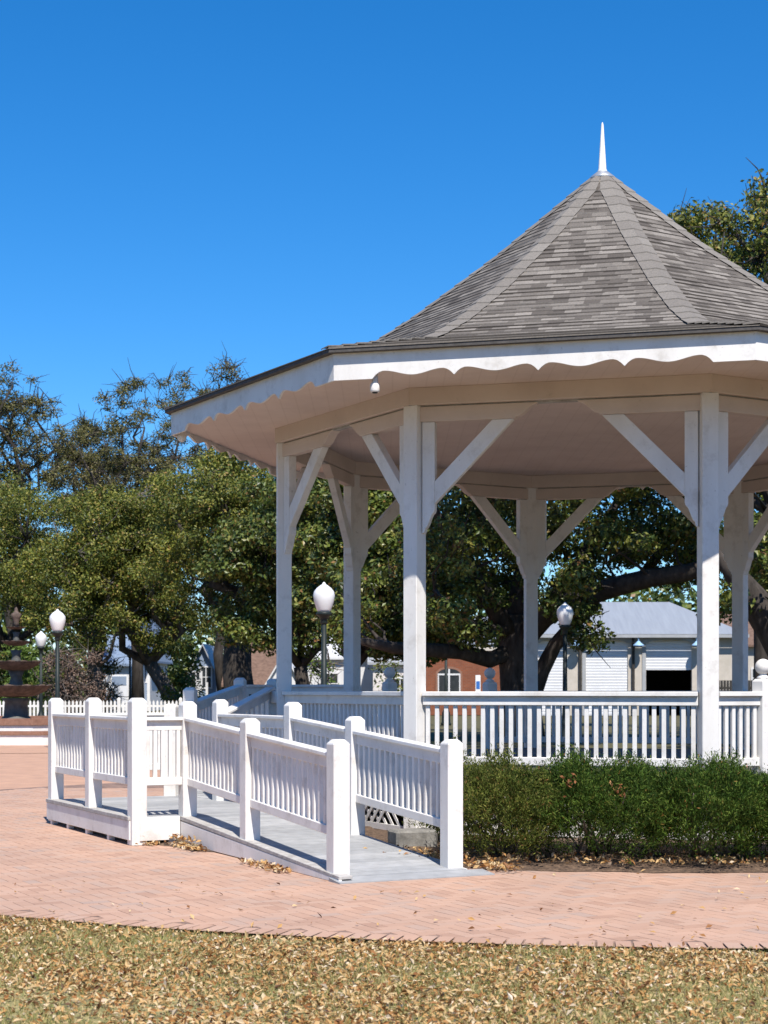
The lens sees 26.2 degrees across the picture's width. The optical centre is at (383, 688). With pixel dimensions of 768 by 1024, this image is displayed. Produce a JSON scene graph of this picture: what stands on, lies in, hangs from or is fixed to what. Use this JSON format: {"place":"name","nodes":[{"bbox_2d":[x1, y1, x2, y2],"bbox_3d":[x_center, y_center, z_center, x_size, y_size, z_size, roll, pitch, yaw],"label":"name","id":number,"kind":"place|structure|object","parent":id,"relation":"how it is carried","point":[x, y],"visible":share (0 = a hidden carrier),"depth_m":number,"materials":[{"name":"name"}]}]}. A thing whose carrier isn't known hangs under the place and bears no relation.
{"place":"outdoors","nodes":[
{"label":"outdoors","id":0,"kind":"place"},
{"bbox_2d":[0,745,47,752],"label":"fountain plaza","id":1,"kind":"structure","parent":0,"point":[23,748],"depth_m":41.53,"materials":[{"name":"beige brick"}]},
{"bbox_2d":[0,607,51,744],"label":"fountain","id":2,"kind":"object","parent":1,"relation":"on","point":[19,725],"visible":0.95,"depth_m":47.40,"materials":[{"name":"stone"}]},
{"bbox_2d":[49,609,65,697],"bbox_3d":[-8.113,-0.245,41.000,0.410,3.490,0.404,0,0,0],"label":"street lamp","id":3,"kind":"object","parent":1,"relation":"on","point":[57,619],"visible":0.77,"depth_m":40.94,"materials":[{"name":"white glass"}]},
{"bbox_2d":[0,753,159,789],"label":"plaza","id":4,"kind":"structure","parent":0,"point":[23,770],"depth_m":30.00,"materials":[{"name":"brick"}]},
{"bbox_2d":[313,582,334,684],"bbox_3d":[-1.127,-0.255,31.000,0.412,3.510,0.406,0,0,0],"label":"street lamp","id":5,"kind":"object","parent":4,"relation":"on","point":[323,595],"visible":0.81,"depth_m":30.93,"materials":[{"name":"white glass"}]},
{"bbox_2d":[103,635,144,712],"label":"house","id":6,"kind":"structure","parent":0,"point":[121,677],"depth_m":105.00,"materials":[{"name":"white"}]},
{"bbox_2d":[111,676,126,710],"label":"garage door","id":7,"kind":"structure","parent":6,"relation":"in","point":[118,680],"depth_m":104.95,"materials":[{"name":"white"}]},
{"bbox_2d":[127,644,131,699],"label":"street lamp","id":8,"kind":"object","parent":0,"point":[129,647],"visible":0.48,"depth_m":94.94,"materials":[{"name":"black metal"}]},
{"bbox_2d":[140,615,172,710],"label":"white house","id":9,"kind":"structure","parent":0,"point":[151,689],"depth_m":113.70,"materials":[{"name":"white paint"}]},
{"bbox_2d":[145,679,146,700],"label":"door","id":10,"kind":"structure","parent":9,"relation":"in","point":[145,679],"depth_m":111.94,"materials":[{"name":"white"}]},
{"bbox_2d":[221,643,275,686],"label":"brown roof house","id":11,"kind":"structure","parent":0,"point":[263,665],"depth_m":93.40,"materials":[{"name":"beige brick"}]},
{"bbox_2d":[305,638,372,713],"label":"white hall","id":12,"kind":"structure","parent":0,"point":[366,679],"depth_m":98.00,"materials":[{"name":"white paint"}]},
{"bbox_2d":[327,672,338,684],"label":"window","id":13,"kind":"structure","parent":12,"relation":"in","point":[333,674],"depth_m":97.97,"materials":[{"name":"white"}]},
{"bbox_2d":[0,783,767,948],"bbox_3d":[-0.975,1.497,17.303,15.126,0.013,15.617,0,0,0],"label":"brick paving","id":14,"kind":"structure","parent":0,"point":[43,858],"depth_m":11.87,"materials":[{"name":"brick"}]},
{"bbox_2d":[46,678,494,883],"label":"access ramp","id":15,"kind":"structure","parent":14,"relation":"on","point":[244,774],"depth_m":15.10,"materials":[{"name":"paint"}]},
{"bbox_2d":[106,822,767,872],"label":"mulch bed","id":16,"kind":"object","parent":14,"relation":"on","point":[648,866],"visible":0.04,"depth_m":13.98,"materials":[{"name":"brown soil"}]},
{"bbox_2d":[15,833,767,938],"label":"fallen leaves","id":17,"kind":"object","parent":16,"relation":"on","point":[490,865],"visible":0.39,"depth_m":13.78,"materials":[{"name":"brown plant"}]},
{"bbox_2d":[388,828,436,846],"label":"concrete block","id":18,"kind":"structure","parent":16,"relation":"on","point":[409,837],"depth_m":14.94,"materials":[{"name":"grey concrete"}]},
{"bbox_2d":[402,732,480,841],"bbox_3d":[0.557,0.946,15.367,0.992,1.089,1.013,0,0,0],"label":"hedge shrub","id":19,"kind":"object","parent":16,"relation":"on","point":[435,827],"visible":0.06,"depth_m":15.31,"materials":[{"name":"green plant"}]},
{"bbox_2d":[164,122,767,839],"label":"gazebo","id":20,"kind":"object","parent":16,"relation":"on","point":[598,336],"visible":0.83,"depth_m":16.96,"materials":[{"name":"wood"}]},
{"bbox_2d":[429,743,571,859],"bbox_3d":[1.015,0.973,14.419,1.321,1.038,1.811,0,0,0],"label":"hedge shrub","id":21,"kind":"object","parent":16,"relation":"on","point":[482,786],"visible":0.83,"depth_m":13.92,"materials":[{"name":"green plant"}]},
{"bbox_2d":[486,741,687,865],"bbox_3d":[1.817,0.970,14.329,1.740,1.040,1.853,0,0,24],"label":"hedge shrub","id":22,"kind":"object","parent":16,"relation":"on","point":[585,793],"visible":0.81,"depth_m":13.83,"materials":[{"name":"green plant"}]},
{"bbox_2d":[594,747,767,862],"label":"hedge shrub","id":23,"kind":"object","parent":16,"relation":"on","point":[688,784],"visible":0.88,"depth_m":13.73,"materials":[{"name":"green plant"}]},
{"bbox_2d":[701,760,767,861],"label":"hedge shrub","id":24,"kind":"object","parent":16,"relation":"on","point":[762,778],"visible":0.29,"depth_m":13.82,"materials":[{"name":"green plant"}]},
{"bbox_2d":[0,914,767,1023],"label":"lawn","id":25,"kind":"structure","parent":0,"point":[85,1016],"depth_m":8.34,"materials":[{"name":"plant"}]},
{"bbox_2d":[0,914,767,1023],"bbox_3d":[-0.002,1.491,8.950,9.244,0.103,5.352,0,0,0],"label":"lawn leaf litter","id":26,"kind":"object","parent":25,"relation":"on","point":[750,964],"visible":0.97,"depth_m":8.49,"materials":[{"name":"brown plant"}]},
{"bbox_2d":[0,0,767,669],"label":"sky","id":27,"kind":"structure","parent":0,"point":[277,182],"materials":[{"name":"blue"}]},
{"bbox_2d":[28,696,751,749],"bbox_3d":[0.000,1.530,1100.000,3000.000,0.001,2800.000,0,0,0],"label":"ground","id":28,"kind":"structure","parent":0,"point":[478,733],"depth_m":59.40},
{"bbox_2d":[0,651,31,713],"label":"bush","id":29,"kind":"object","parent":28,"relation":"on","point":[4,656],"visible":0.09,"depth_m":73.65,"materials":[{"name":"green plant"}]},
{"bbox_2d":[0,640,63,715],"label":"bush","id":30,"kind":"object","parent":28,"relation":"on","point":[25,653],"visible":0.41,"depth_m":69.65,"materials":[{"name":"plant"}]},
{"bbox_2d":[0,357,76,633],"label":"thin tree","id":31,"kind":"object","parent":28,"relation":"on","point":[11,436],"visible":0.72,"depth_m":91.43,"materials":[{"name":"green plant"}]},
{"bbox_2d":[35,631,46,715],"bbox_3d":[-12.681,-0.322,61.000,0.428,3.644,0.422,0,0,0],"label":"street lamp","id":32,"kind":"object","parent":28,"relation":"on","point":[40,638],"visible":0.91,"depth_m":60.94,"materials":[{"name":"white glass"}]},
{"bbox_2d":[0,469,95,715],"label":"oak tree","id":33,"kind":"object","parent":28,"relation":"on","point":[15,533],"visible":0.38,"depth_m":76.09,"materials":[{"name":"green plant"}]},
{"bbox_2d":[31,635,95,714],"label":"bush","id":34,"kind":"object","parent":28,"relation":"on","point":[51,659],"visible":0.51,"depth_m":67.75,"materials":[{"name":"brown plant"}]},
{"bbox_2d":[47,642,113,712],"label":"bush","id":35,"kind":"object","parent":28,"relation":"on","point":[87,690],"visible":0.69,"depth_m":67.36,"materials":[{"name":"grey plant"}]},
{"bbox_2d":[0,697,181,715],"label":"picket fence","id":36,"kind":"object","parent":28,"relation":"on","point":[118,705],"visible":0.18,"depth_m":65.99,"materials":[{"name":"white paint"}]},
{"bbox_2d":[50,403,134,681],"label":"thin tree","id":37,"kind":"object","parent":28,"relation":"on","point":[83,424],"visible":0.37,"depth_m":96.45,"materials":[{"name":"green plant"}]},
{"bbox_2d":[0,483,194,699],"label":"oak tree","id":38,"kind":"object","parent":28,"relation":"on","point":[100,617],"visible":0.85,"depth_m":70.56,"materials":[{"name":"green plant"}]},
{"bbox_2d":[75,656,136,712],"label":"bush","id":39,"kind":"object","parent":28,"relation":"on","point":[108,670],"visible":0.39,"depth_m":75.95,"materials":[{"name":"grey plant"}]},
{"bbox_2d":[40,360,214,697],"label":"thin tree","id":40,"kind":"object","parent":28,"relation":"on","point":[117,464],"visible":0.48,"depth_m":87.75,"materials":[{"name":"green plant"}]},
{"bbox_2d":[51,465,240,703],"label":"oak tree","id":41,"kind":"object","parent":28,"relation":"on","point":[152,667],"visible":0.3,"depth_m":72.71,"materials":[{"name":"green plant"}]},
{"bbox_2d":[156,638,205,704],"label":"bush","id":42,"kind":"object","parent":28,"relation":"on","point":[183,682],"visible":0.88,"depth_m":71.85,"materials":[{"name":"green plant"}]},
{"bbox_2d":[180,643,216,696],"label":"blue cottage","id":43,"kind":"structure","parent":28,"relation":"on","point":[206,676],"depth_m":99.98,"materials":[{"name":"grey"}]},
{"bbox_2d":[189,671,201,689],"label":"window","id":44,"kind":"structure","parent":43,"relation":"in","point":[197,674],"depth_m":99.96,"materials":[{"name":"white"}]},
{"bbox_2d":[199,666,211,688],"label":"window","id":45,"kind":"structure","parent":43,"relation":"in","point":[207,671],"depth_m":99.98,"materials":[{"name":"white"}]},
{"bbox_2d":[128,447,275,695],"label":"oak tree","id":46,"kind":"object","parent":28,"relation":"on","point":[210,501],"visible":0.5,"depth_m":65.01,"materials":[{"name":"green plant"}]},
{"bbox_2d":[188,341,252,690],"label":"thin tree","id":47,"kind":"object","parent":28,"relation":"on","point":[218,655],"visible":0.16,"depth_m":94.59,"materials":[{"name":"green plant"}]},
{"bbox_2d":[265,664,294,684],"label":"white cottage","id":48,"kind":"structure","parent":28,"relation":"on","point":[272,675],"depth_m":84.00,"materials":[{"name":"white paint"}]},
{"bbox_2d":[191,475,383,684],"bbox_3d":[-3.315,-3.477,59.991,7.752,10.226,6.767,0,0,-34],"label":"oak tree","id":49,"kind":"object","parent":28,"relation":"on","point":[254,543],"visible":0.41,"depth_m":58.41,"materials":[{"name":"green plant"}]},
{"bbox_2d":[293,648,343,711],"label":"bush","id":50,"kind":"object","parent":28,"relation":"on","point":[316,666],"visible":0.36,"depth_m":69.88,"materials":[{"name":"green plant"}]},
{"bbox_2d":[0,572,731,704],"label":"trees","id":51,"kind":"object","parent":28,"relation":"on","point":[655,596],"visible":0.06,"depth_m":148.82,"materials":[{"name":"green plant"}]},
{"bbox_2d":[292,479,475,667],"bbox_3d":[-0.059,-3.169,52.123,6.077,9.629,5.958,0,0,-30],"label":"oak tree","id":52,"kind":"object","parent":28,"relation":"on","point":[326,543],"visible":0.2,"depth_m":50.86,"materials":[{"name":"green plant"}]},
{"bbox_2d":[367,657,402,716],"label":"stucco house","id":53,"kind":"structure","parent":28,"relation":"on","point":[370,662],"depth_m":90.00,"materials":[{"name":"white paint"}]},
{"bbox_2d":[393,677,402,690],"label":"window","id":54,"kind":"structure","parent":53,"relation":"in","point":[400,681],"depth_m":89.97,"materials":[{"name":"white"}]},
{"bbox_2d":[368,659,402,713],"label":"bush","id":55,"kind":"object","parent":28,"relation":"on","point":[386,666],"visible":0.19,"depth_m":65.98,"materials":[{"name":"green plant"}]},
{"bbox_2d":[441,660,450,724],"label":"street lamp","id":56,"kind":"object","parent":28,"relation":"on","point":[445,685],"visible":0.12,"depth_m":67.94,"materials":[{"name":"black metal"}]},
{"bbox_2d":[315,486,766,736],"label":"live oak","id":57,"kind":"object","parent":28,"relation":"on","point":[463,534],"visible":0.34,"depth_m":46.02,"materials":[{"name":"green plant"}]},
{"bbox_2d":[557,602,572,746],"bbox_3d":[4.717,-0.384,43.000,0.443,3.767,0.436,0,0,0],"label":"street lamp","id":58,"kind":"object","parent":28,"relation":"on","point":[564,613],"visible":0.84,"depth_m":42.92,"materials":[{"name":"black metal"}]},
{"bbox_2d":[667,188,767,678],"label":"oak tree","id":59,"kind":"object","parent":28,"relation":"on","point":[685,217],"visible":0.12,"depth_m":59.24,"materials":[{"name":"green plant"}]},
{"bbox_2d":[684,158,767,583],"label":"oak tree","id":60,"kind":"object","parent":28,"relation":"on","point":[753,254],"visible":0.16,"depth_m":42.51,"materials":[{"name":"green plant"}]},
{"bbox_2d":[719,680,752,690],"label":"slat fence","id":61,"kind":"object","parent":28,"relation":"on","point":[723,685],"visible":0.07,"depth_m":86.00,"materials":[{"name":"grey wood"}]},
{"bbox_2d":[719,517,767,655],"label":"leaning oak","id":62,"kind":"object","parent":28,"relation":"on","point":[757,605],"visible":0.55,"depth_m":39.79,"materials":[{"name":"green plant"}]},
{"bbox_2d":[426,617,499,714],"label":"brick building","id":63,"kind":"structure","parent":0,"point":[464,676],"depth_m":95.00,"materials":[{"name":"brick"}]},
{"bbox_2d":[436,667,461,691],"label":"window","id":64,"kind":"structure","parent":63,"relation":"in","point":[454,675],"depth_m":94.93,"materials":[{"name":"glass"}]},
{"bbox_2d":[538,602,748,715],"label":"shutter garage","id":65,"kind":"structure","parent":0,"point":[654,647],"depth_m":93.11,"materials":[{"name":"metal"}]},
{"bbox_2d":[719,614,753,679],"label":"beige house","id":66,"kind":"structure","parent":0,"point":[751,654],"depth_m":108.00,"materials":[{"name":"brown"}]},
{"bbox_2d":[751,668,753,679],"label":"window","id":67,"kind":"structure","parent":66,"relation":"in","point":[752,669],"depth_m":107.92,"materials":[{"name":"white"}]}
]}

